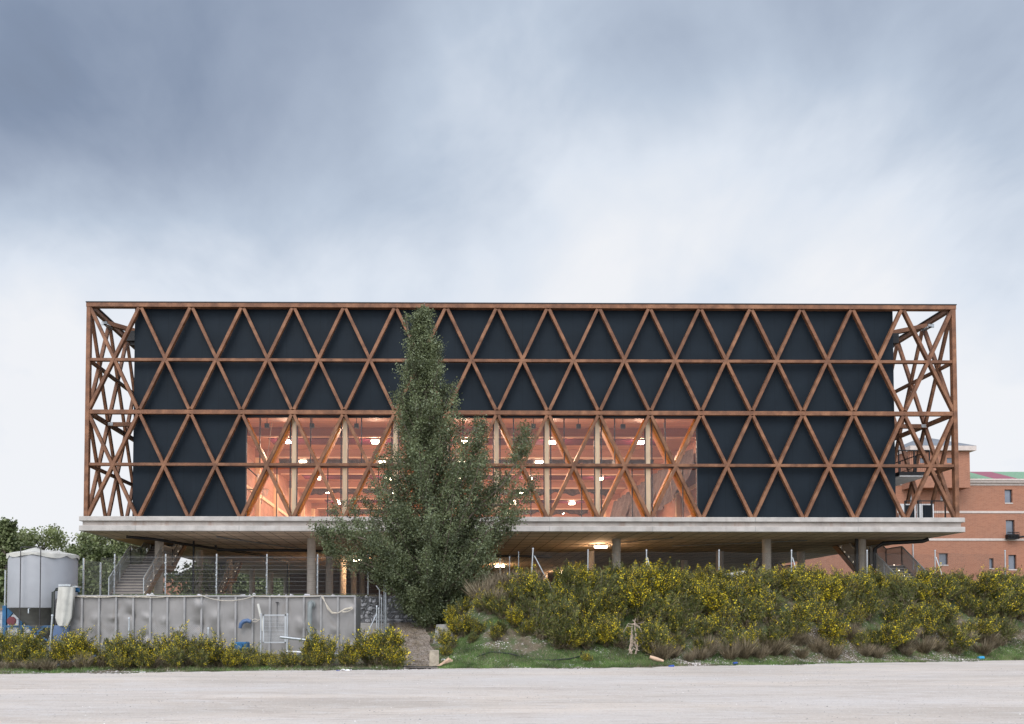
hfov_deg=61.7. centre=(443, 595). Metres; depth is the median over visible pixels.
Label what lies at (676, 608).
broom shrub
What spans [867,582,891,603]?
broom shrub
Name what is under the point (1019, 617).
broom shrub
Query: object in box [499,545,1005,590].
chain link fence
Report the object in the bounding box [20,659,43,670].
dry bush
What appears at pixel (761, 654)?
dry bush
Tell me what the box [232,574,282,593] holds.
background tree
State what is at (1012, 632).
broom shrub
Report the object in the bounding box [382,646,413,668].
broom shrub
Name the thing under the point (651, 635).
broom shrub
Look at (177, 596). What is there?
rim rope
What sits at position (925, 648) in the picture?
dry bush
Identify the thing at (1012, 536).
window basket
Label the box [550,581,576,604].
broom shrub
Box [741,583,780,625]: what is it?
broom shrub
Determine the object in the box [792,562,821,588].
broom shrub
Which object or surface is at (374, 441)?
hall lamp
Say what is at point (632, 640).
dead stalk
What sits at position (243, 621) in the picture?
blue hose
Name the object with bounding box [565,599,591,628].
broom shrub
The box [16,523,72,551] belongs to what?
background tree
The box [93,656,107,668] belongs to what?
dry bush
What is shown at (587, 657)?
broom shrub
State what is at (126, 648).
broom shrub
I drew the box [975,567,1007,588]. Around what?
broom shrub
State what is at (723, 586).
broom shrub
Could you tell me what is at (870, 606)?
broom shrub
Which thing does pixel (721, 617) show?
broom shrub
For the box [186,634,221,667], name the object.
broom shrub
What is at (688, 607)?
broom shrub
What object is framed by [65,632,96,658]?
broom shrub
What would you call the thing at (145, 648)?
broom shrub
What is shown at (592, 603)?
broom shrub
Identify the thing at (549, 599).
broom shrub
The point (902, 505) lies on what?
gallery door
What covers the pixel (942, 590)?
broom shrub
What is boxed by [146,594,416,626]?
gabion wall
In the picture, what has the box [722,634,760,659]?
dry bush
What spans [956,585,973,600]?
broom shrub
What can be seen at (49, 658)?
broom shrub
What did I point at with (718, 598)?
broom shrub
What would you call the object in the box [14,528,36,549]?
background tree
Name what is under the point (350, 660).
broom shrub
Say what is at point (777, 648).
dry bush
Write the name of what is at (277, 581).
background tree
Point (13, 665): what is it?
dry bush
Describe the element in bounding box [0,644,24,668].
broom shrub
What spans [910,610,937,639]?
broom shrub
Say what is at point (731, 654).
dry bush
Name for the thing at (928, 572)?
broom shrub
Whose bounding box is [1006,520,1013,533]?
window frame
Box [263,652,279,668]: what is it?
broom shrub
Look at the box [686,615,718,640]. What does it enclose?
broom shrub
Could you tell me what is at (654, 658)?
log
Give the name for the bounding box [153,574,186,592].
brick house
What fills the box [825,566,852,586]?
broom shrub
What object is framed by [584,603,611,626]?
broom shrub
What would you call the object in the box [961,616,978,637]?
broom shrub
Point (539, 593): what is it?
broom shrub
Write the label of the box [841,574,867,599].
broom shrub
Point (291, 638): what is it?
pipe
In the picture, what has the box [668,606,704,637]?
broom shrub
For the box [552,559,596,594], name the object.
broom shrub
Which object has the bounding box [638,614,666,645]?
broom shrub
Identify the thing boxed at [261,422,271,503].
climbing rope
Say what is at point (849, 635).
dry bush
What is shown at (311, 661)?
broom shrub
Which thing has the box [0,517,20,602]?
background tree
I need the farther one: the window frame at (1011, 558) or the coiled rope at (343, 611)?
the window frame at (1011, 558)
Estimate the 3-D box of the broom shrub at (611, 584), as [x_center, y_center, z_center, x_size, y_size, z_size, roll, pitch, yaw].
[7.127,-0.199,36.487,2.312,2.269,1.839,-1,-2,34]
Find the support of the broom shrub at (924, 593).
on the ground at (514, 644)
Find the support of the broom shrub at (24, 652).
on the ground at (514, 644)
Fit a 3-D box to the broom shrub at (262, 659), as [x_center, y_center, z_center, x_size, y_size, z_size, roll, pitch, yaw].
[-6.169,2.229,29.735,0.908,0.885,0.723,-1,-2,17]
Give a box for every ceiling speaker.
[354,418,358,428]
[576,419,580,428]
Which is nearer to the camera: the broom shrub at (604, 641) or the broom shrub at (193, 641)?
the broom shrub at (193, 641)
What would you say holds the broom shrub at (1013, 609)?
on the ground at (514, 644)
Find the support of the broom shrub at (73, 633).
on the ground at (514, 644)
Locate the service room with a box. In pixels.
[289,574,553,594]
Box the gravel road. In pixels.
[0,660,1023,723]
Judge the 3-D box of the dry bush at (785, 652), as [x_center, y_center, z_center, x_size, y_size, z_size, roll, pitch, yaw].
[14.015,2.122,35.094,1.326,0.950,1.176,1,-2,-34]
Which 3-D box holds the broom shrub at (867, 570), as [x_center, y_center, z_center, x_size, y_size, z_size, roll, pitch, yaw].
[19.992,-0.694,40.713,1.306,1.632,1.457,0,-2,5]
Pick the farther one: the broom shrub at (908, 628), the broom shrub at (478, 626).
the broom shrub at (908, 628)
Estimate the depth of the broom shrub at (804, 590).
37.82 m
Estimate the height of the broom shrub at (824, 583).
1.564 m
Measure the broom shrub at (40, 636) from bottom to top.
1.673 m
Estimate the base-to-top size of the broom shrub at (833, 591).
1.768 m
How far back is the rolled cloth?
35.54 m
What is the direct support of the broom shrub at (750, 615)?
on the ground at (514, 644)
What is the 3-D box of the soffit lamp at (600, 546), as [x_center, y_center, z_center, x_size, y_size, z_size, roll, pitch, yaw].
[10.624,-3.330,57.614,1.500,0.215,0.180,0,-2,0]
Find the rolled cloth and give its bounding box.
[257,604,262,630]
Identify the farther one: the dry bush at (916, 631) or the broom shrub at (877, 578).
the broom shrub at (877, 578)
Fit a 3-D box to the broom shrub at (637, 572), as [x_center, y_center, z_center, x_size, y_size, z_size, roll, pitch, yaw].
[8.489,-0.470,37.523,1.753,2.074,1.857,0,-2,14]
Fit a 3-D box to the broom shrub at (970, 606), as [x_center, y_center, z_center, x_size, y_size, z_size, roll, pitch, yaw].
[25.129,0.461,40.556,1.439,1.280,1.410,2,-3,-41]
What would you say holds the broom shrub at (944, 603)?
on the ground at (514, 644)
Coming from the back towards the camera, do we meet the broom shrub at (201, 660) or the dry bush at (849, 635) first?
the dry bush at (849, 635)
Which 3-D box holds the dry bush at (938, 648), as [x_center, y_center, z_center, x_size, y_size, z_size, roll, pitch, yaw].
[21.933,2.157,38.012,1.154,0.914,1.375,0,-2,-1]
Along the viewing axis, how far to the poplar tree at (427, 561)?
39.68 m
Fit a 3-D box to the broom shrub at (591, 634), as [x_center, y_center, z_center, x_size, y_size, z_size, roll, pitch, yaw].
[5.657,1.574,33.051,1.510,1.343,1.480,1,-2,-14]
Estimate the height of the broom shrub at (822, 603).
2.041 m
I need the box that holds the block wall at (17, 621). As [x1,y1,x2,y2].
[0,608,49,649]
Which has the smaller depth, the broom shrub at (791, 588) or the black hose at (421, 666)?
the black hose at (421, 666)
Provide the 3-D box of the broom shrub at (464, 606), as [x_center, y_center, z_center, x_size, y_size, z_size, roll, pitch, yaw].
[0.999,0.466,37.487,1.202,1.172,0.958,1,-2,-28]
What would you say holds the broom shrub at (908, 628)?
on the ground at (514, 644)
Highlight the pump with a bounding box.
[234,642,249,653]
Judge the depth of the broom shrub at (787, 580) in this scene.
38.31 m
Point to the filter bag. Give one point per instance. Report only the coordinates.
(65, 606)
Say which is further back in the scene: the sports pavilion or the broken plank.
the sports pavilion
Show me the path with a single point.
(397, 624)
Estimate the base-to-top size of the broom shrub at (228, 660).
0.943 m
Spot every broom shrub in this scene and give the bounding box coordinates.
[0,621,14,648]
[0,623,28,663]
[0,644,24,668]
[10,628,48,664]
[15,626,59,662]
[23,648,45,670]
[41,636,73,663]
[48,639,76,666]
[53,624,100,646]
[59,642,75,667]
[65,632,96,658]
[71,648,97,668]
[89,639,103,661]
[99,630,142,667]
[106,647,132,670]
[114,635,140,668]
[120,626,152,664]
[132,644,157,670]
[138,637,161,663]
[151,620,195,664]
[152,634,189,667]
[154,643,183,669]
[180,632,216,666]
[184,649,209,668]
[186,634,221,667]
[202,627,236,664]
[220,643,254,668]
[221,648,242,668]
[244,640,262,664]
[246,654,260,668]
[257,649,278,667]
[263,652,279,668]
[278,644,302,667]
[278,660,285,667]
[299,622,338,657]
[300,635,337,662]
[302,650,323,667]
[314,636,339,666]
[335,638,367,665]
[336,647,358,666]
[352,631,383,665]
[357,624,410,666]
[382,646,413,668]
[432,626,457,649]
[438,643,452,656]
[443,608,458,624]
[445,614,460,635]
[446,604,460,615]
[450,595,472,615]
[453,606,474,636]
[460,614,478,635]
[467,629,480,643]
[471,595,484,612]
[472,619,487,634]
[474,589,492,608]
[474,591,497,615]
[483,594,510,619]
[487,622,503,640]
[489,617,507,634]
[495,581,510,593]
[501,582,527,606]
[505,604,524,629]
[506,565,550,599]
[514,589,537,620]
[514,622,530,636]
[523,616,539,634]
[524,588,564,624]
[530,598,574,640]
[532,578,567,603]
[533,593,582,628]
[541,609,581,649]
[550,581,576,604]
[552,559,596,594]
[553,620,584,649]
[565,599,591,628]
[565,629,587,650]
[566,575,596,605]
[568,562,596,591]
[568,587,604,617]
[573,619,597,649]
[579,563,603,588]
[581,651,592,661]
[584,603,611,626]
[589,614,617,642]
[591,585,624,612]
[592,558,629,584]
[592,568,634,600]
[592,612,632,649]
[595,624,613,648]
[597,567,630,592]
[602,598,626,621]
[604,590,635,617]
[618,572,654,615]
[620,562,655,600]
[625,561,649,580]
[632,590,676,625]
[633,621,676,655]
[635,558,678,598]
[636,573,671,596]
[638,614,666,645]
[639,588,678,628]
[641,615,668,634]
[643,640,655,654]
[653,578,680,602]
[656,560,679,577]
[659,633,676,658]
[660,591,682,619]
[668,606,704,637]
[669,566,698,602]
[669,630,685,651]
[670,565,696,585]
[673,564,695,577]
[674,569,694,597]
[676,589,705,621]
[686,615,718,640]
[689,577,711,600]
[690,564,717,587]
[692,593,713,615]
[692,633,715,651]
[694,572,706,585]
[695,580,729,615]
[703,563,734,587]
[705,599,741,639]
[712,574,733,593]
[713,570,735,586]
[714,625,742,649]
[719,582,754,612]
[720,567,738,585]
[720,576,744,593]
[726,605,743,632]
[730,595,767,629]
[731,559,757,585]
[732,624,764,655]
[736,566,766,601]
[739,633,754,652]
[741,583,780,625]
[755,619,789,646]
[758,564,780,582]
[759,567,784,589]
[761,584,790,613]
[767,606,815,631]
[772,563,809,594]
[775,624,795,642]
[781,574,827,603]
[782,571,809,601]
[788,598,823,624]
[790,617,812,636]
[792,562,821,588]
[795,586,836,623]
[798,561,827,586]
[811,575,839,602]
[813,569,829,585]
[816,573,846,603]
[816,608,851,640]
[819,599,836,618]
[820,630,848,649]
[824,590,855,619]
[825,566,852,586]
[839,569,863,579]
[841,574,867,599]
[843,572,877,604]
[847,604,866,628]
[849,628,872,648]
[851,590,883,622]
[854,565,873,585]
[860,565,883,581]
[862,625,886,647]
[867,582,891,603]
[868,570,890,590]
[876,595,911,627]
[878,617,918,651]
[879,569,909,600]
[883,572,921,611]
[895,622,915,650]
[897,612,923,631]
[905,577,918,590]
[905,600,929,619]
[907,575,922,586]
[907,575,933,606]
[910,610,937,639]
[912,565,941,582]
[914,564,958,606]
[915,565,945,581]
[921,604,944,626]
[928,595,959,624]
[933,602,965,627]
[935,619,965,639]
[938,621,980,656]
[944,575,971,602]
[952,568,973,583]
[954,592,983,616]
[956,576,978,595]
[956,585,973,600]
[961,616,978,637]
[971,566,1015,600]
[974,616,1002,638]
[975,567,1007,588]
[975,596,1007,619]
[980,607,1006,626]
[985,584,1023,622]
[985,611,1023,646]
[988,583,1023,620]
[998,564,1023,595]
[1014,583,1023,622]
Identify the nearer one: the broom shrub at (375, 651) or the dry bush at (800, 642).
the broom shrub at (375, 651)
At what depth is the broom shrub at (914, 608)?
38.70 m
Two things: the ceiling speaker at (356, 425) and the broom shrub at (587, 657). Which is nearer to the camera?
the broom shrub at (587, 657)
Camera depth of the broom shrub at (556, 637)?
32.64 m
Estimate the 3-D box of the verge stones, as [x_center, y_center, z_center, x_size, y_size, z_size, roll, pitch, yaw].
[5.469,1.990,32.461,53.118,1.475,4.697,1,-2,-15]
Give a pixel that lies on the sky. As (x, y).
(498, 151)
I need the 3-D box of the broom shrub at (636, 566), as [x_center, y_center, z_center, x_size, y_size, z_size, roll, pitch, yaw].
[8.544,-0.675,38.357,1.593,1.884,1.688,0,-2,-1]
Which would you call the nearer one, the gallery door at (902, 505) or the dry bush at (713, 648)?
the dry bush at (713, 648)
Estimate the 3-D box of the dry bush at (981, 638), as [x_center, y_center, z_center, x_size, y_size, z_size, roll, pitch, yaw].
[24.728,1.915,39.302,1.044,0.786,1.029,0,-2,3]
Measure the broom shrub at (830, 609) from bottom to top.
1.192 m
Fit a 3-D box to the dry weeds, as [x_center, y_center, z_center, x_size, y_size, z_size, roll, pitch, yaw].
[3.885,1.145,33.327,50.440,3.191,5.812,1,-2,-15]
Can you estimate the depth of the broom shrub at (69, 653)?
28.98 m
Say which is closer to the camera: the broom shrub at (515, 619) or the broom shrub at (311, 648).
the broom shrub at (311, 648)
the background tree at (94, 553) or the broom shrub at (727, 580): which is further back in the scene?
the background tree at (94, 553)
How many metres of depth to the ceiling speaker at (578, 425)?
52.23 m
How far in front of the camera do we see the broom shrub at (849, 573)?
40.00 m
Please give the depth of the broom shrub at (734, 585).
37.88 m
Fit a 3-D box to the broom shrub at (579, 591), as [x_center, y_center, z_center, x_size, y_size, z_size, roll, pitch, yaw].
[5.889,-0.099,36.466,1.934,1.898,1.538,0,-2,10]
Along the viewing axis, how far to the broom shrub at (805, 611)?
36.22 m
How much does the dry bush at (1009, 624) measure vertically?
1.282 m
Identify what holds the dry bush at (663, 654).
on the ground at (514, 644)
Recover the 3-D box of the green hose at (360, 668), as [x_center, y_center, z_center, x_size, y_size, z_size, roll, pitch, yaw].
[-2.821,2.503,29.113,0.782,0.038,0.206,0,-2,-5]
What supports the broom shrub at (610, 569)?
on the ground at (514, 644)
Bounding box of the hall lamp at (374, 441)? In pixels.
[371,439,379,443]
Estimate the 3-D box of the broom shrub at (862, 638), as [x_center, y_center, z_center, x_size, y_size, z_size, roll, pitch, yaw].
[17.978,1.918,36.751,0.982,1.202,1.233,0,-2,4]
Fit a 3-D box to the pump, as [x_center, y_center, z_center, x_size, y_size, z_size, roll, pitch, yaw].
[-7.796,2.016,32.900,0.500,0.450,0.800,0,-2,0]
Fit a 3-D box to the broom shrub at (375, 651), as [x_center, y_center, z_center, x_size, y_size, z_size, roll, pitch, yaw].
[-2.055,1.972,30.575,1.917,1.888,2.226,1,-2,-31]
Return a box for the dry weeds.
[0,599,1023,673]
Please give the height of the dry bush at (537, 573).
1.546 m
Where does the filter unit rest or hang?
on the ground at (514, 644)
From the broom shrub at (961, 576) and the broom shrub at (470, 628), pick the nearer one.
the broom shrub at (470, 628)
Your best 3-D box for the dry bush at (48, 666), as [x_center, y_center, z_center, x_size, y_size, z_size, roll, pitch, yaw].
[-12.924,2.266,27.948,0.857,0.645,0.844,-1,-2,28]
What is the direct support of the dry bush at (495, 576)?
on the ground at (514, 644)
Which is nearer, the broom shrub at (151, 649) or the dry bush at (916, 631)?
the broom shrub at (151, 649)
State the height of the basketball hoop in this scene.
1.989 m
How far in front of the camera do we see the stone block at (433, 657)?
30.97 m
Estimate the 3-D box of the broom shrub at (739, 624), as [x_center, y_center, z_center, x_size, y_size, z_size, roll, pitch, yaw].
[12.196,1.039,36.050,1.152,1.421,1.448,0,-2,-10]
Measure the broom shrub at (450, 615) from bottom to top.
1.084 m
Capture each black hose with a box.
[403,666,440,666]
[478,647,583,660]
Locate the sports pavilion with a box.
[79,301,964,594]
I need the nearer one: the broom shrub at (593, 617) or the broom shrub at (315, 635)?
the broom shrub at (315, 635)
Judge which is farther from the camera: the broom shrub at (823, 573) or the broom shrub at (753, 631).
the broom shrub at (823, 573)
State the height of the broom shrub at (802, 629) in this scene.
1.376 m
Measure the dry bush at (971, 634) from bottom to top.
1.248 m
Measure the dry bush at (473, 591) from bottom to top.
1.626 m
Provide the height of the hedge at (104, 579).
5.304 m
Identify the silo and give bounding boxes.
[2,547,79,641]
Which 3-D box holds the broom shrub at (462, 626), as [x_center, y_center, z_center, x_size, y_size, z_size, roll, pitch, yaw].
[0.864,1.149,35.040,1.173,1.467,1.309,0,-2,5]
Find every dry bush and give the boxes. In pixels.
[0,660,9,670]
[7,658,24,669]
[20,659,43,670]
[38,656,59,671]
[59,659,73,669]
[67,652,99,668]
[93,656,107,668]
[148,653,163,669]
[183,656,193,667]
[214,658,223,667]
[462,573,501,598]
[469,583,511,602]
[481,564,517,579]
[484,570,517,588]
[493,573,525,587]
[515,565,547,580]
[643,640,677,659]
[669,642,683,658]
[682,650,699,661]
[684,645,711,660]
[691,633,723,652]
[692,635,725,657]
[716,642,743,659]
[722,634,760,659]
[751,642,772,657]
[760,631,790,655]
[779,639,796,655]
[785,627,806,644]
[792,643,811,658]
[793,632,810,645]
[804,633,830,653]
[817,640,847,659]
[843,621,867,640]
[853,640,876,656]
[869,644,889,658]
[893,644,919,655]
[896,623,923,642]
[897,636,915,648]
[904,625,923,642]
[910,633,938,653]
[926,638,952,651]
[934,623,969,646]
[960,628,979,644]
[970,639,996,655]
[977,626,1005,644]
[977,633,987,643]
[989,636,1006,648]
[997,617,1018,633]
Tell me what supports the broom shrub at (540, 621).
on the ground at (514, 644)
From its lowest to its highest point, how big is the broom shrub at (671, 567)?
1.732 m
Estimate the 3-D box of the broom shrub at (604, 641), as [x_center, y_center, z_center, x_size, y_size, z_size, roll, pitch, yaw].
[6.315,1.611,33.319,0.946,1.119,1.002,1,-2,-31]
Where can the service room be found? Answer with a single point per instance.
(297, 584)
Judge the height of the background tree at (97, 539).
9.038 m
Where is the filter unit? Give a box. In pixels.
[51,584,80,644]
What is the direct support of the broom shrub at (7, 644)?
on the ground at (514, 644)
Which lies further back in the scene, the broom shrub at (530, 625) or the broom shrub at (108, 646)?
the broom shrub at (530, 625)
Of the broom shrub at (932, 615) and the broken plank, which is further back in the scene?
the broom shrub at (932, 615)
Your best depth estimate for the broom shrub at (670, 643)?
33.35 m
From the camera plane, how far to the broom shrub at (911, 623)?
38.06 m
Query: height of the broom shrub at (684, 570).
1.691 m
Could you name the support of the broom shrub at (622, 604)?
on the ground at (514, 644)
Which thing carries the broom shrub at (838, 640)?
on the ground at (514, 644)
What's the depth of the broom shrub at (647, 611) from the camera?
35.16 m
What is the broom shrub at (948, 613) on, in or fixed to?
on the ground at (514, 644)
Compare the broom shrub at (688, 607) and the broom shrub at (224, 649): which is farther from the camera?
the broom shrub at (688, 607)
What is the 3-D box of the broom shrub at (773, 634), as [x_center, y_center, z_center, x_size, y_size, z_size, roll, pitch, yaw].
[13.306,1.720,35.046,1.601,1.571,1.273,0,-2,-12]
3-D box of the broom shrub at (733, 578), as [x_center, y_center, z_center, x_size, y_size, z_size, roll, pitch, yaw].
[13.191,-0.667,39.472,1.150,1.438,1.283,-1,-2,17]
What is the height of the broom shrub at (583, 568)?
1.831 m
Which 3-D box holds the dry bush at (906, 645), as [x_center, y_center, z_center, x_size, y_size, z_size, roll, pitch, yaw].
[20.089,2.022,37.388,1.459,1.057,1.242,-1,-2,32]
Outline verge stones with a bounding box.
[2,628,1023,673]
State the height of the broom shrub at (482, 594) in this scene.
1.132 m
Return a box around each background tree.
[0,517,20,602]
[0,539,29,553]
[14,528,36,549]
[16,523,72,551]
[63,532,97,552]
[67,539,119,594]
[71,531,128,551]
[112,544,131,563]
[173,563,261,593]
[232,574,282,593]
[245,578,283,594]
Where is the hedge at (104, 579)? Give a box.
[0,556,227,594]
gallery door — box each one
[899,504,915,517]
[916,504,933,517]
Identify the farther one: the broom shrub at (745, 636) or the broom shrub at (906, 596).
the broom shrub at (906, 596)
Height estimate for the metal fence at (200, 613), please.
2.644 m
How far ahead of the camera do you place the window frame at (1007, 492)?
111.26 m
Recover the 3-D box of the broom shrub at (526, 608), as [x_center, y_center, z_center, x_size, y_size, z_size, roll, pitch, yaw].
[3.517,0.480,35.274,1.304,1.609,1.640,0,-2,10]
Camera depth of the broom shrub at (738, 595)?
36.60 m
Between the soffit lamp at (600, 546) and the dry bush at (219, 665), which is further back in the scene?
the soffit lamp at (600, 546)
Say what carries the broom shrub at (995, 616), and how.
on the ground at (514, 644)
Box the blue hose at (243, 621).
[238,618,251,627]
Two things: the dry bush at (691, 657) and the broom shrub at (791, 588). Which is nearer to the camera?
the dry bush at (691, 657)
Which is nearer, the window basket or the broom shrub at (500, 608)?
the broom shrub at (500, 608)
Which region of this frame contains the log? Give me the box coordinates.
[649,655,663,661]
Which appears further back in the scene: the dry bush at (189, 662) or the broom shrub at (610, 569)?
the broom shrub at (610, 569)
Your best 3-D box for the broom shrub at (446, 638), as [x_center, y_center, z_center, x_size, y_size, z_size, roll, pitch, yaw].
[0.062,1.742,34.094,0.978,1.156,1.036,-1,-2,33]
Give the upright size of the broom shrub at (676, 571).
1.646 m
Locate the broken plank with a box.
[438,657,452,665]
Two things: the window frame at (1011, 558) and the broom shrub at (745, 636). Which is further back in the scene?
the window frame at (1011, 558)
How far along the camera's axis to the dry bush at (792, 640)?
35.76 m
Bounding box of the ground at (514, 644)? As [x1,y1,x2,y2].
[0,592,1023,673]
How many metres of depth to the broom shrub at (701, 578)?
39.34 m
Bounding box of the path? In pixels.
[394,622,437,667]
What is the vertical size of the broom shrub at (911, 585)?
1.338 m
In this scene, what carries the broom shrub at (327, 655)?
on the ground at (514, 644)
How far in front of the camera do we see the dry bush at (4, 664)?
27.68 m
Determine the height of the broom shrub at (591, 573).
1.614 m
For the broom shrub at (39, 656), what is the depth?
28.30 m
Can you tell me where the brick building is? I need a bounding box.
[782,437,1023,593]
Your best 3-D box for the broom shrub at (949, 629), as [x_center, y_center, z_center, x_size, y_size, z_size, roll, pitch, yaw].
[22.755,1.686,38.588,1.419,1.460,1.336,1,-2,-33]
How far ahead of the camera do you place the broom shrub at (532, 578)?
36.53 m
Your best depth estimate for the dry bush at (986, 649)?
38.35 m
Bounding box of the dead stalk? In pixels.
[623,618,642,654]
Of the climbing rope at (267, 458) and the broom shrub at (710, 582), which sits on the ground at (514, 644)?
the broom shrub at (710, 582)
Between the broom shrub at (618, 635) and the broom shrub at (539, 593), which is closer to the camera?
the broom shrub at (618, 635)
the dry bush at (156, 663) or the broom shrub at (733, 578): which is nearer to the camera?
the dry bush at (156, 663)
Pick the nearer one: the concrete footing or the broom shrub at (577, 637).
the broom shrub at (577, 637)
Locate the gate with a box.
[260,613,287,653]
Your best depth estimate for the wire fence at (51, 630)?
30.19 m
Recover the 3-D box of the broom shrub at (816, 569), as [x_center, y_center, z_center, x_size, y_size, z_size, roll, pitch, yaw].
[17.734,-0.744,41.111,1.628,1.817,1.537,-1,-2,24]
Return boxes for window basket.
[1005,532,1023,538]
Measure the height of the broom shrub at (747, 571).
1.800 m
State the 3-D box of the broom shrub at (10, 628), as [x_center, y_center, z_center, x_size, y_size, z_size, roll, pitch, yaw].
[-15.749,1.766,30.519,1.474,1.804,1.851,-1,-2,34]
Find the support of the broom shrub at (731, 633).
on the ground at (514, 644)
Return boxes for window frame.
[245,416,697,516]
[939,553,948,565]
[989,558,992,568]
[1005,490,1012,503]
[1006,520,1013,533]
[1008,555,1016,569]
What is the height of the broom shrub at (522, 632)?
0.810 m
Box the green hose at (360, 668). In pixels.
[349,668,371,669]
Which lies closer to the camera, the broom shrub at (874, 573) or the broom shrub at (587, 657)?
the broom shrub at (587, 657)
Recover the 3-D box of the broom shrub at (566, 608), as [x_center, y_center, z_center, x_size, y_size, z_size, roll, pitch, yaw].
[4.715,0.928,34.037,2.019,2.077,1.900,-1,-2,32]
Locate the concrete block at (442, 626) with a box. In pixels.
[433,624,452,643]
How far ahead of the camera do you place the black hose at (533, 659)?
32.20 m
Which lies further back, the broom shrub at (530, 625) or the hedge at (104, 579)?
the hedge at (104, 579)
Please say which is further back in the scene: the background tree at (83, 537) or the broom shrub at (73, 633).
the background tree at (83, 537)
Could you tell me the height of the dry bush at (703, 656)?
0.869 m
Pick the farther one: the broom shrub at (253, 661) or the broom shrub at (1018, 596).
the broom shrub at (1018, 596)
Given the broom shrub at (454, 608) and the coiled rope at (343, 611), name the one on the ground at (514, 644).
the broom shrub at (454, 608)
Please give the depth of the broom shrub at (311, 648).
30.17 m
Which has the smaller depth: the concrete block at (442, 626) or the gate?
the gate
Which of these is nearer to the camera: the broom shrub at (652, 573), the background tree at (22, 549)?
the broom shrub at (652, 573)
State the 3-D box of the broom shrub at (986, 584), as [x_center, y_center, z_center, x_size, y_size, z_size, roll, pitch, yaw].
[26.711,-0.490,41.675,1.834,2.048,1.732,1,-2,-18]
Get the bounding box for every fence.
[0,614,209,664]
[4,558,113,605]
[70,593,360,654]
[113,554,368,594]
[364,585,386,639]
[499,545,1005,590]
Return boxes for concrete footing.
[361,623,389,644]
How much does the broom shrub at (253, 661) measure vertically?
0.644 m
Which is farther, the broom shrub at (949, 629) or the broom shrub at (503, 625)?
the broom shrub at (949, 629)
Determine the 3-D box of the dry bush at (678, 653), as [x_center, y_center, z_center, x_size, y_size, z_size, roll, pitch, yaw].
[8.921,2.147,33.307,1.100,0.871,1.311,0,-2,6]
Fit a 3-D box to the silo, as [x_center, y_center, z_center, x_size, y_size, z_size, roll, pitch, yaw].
[-17.694,0.324,37.590,2.945,4.813,3.131,0,-2,0]
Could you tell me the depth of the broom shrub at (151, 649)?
29.92 m
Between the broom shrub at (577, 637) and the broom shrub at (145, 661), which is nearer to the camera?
the broom shrub at (145, 661)
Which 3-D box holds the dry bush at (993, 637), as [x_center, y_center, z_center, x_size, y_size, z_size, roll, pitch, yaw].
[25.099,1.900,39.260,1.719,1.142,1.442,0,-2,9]
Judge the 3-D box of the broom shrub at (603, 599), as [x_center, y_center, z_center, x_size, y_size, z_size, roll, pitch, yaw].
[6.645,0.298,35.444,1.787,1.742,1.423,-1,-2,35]
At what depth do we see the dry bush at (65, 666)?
28.52 m
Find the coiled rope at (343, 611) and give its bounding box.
[321,596,352,613]
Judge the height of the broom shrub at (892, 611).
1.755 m
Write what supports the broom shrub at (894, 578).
on the ground at (514, 644)
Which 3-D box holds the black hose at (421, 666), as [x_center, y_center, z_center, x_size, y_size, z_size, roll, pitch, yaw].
[-0.761,2.546,30.507,1.578,0.042,0.338,0,-2,-13]
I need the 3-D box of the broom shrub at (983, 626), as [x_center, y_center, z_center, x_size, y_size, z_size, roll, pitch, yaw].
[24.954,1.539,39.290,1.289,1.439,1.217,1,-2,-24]
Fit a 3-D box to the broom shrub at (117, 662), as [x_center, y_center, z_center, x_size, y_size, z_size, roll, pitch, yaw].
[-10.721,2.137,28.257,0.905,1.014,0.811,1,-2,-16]
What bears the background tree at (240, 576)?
on the ground at (514, 644)
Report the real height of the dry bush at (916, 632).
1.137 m
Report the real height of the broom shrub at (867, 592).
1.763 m
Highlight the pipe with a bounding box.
[280,636,319,640]
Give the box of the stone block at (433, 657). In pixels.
[429,650,438,668]
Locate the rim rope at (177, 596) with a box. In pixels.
[75,596,315,600]
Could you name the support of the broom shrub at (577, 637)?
on the ground at (514, 644)
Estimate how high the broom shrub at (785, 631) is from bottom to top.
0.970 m
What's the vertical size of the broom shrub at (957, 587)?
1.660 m
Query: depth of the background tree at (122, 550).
73.52 m
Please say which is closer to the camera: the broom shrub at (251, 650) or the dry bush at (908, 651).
the broom shrub at (251, 650)
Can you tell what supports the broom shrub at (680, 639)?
on the ground at (514, 644)
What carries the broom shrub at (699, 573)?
on the ground at (514, 644)
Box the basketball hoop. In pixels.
[247,468,268,495]
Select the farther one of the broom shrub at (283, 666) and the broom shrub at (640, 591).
the broom shrub at (640, 591)
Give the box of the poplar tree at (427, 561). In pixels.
[306,302,544,629]
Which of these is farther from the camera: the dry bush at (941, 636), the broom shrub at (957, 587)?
the broom shrub at (957, 587)
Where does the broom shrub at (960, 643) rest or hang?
on the ground at (514, 644)
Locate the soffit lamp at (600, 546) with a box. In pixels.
[589,545,611,547]
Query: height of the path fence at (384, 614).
3.784 m
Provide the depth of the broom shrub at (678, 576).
37.66 m
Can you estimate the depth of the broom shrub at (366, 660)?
31.14 m
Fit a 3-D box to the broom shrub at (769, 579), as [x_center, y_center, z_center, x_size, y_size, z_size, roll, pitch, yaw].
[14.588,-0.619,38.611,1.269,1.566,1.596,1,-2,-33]
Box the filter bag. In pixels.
[53,587,75,642]
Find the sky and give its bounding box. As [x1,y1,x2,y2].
[0,0,1023,579]
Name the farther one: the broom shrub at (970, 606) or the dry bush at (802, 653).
the broom shrub at (970, 606)

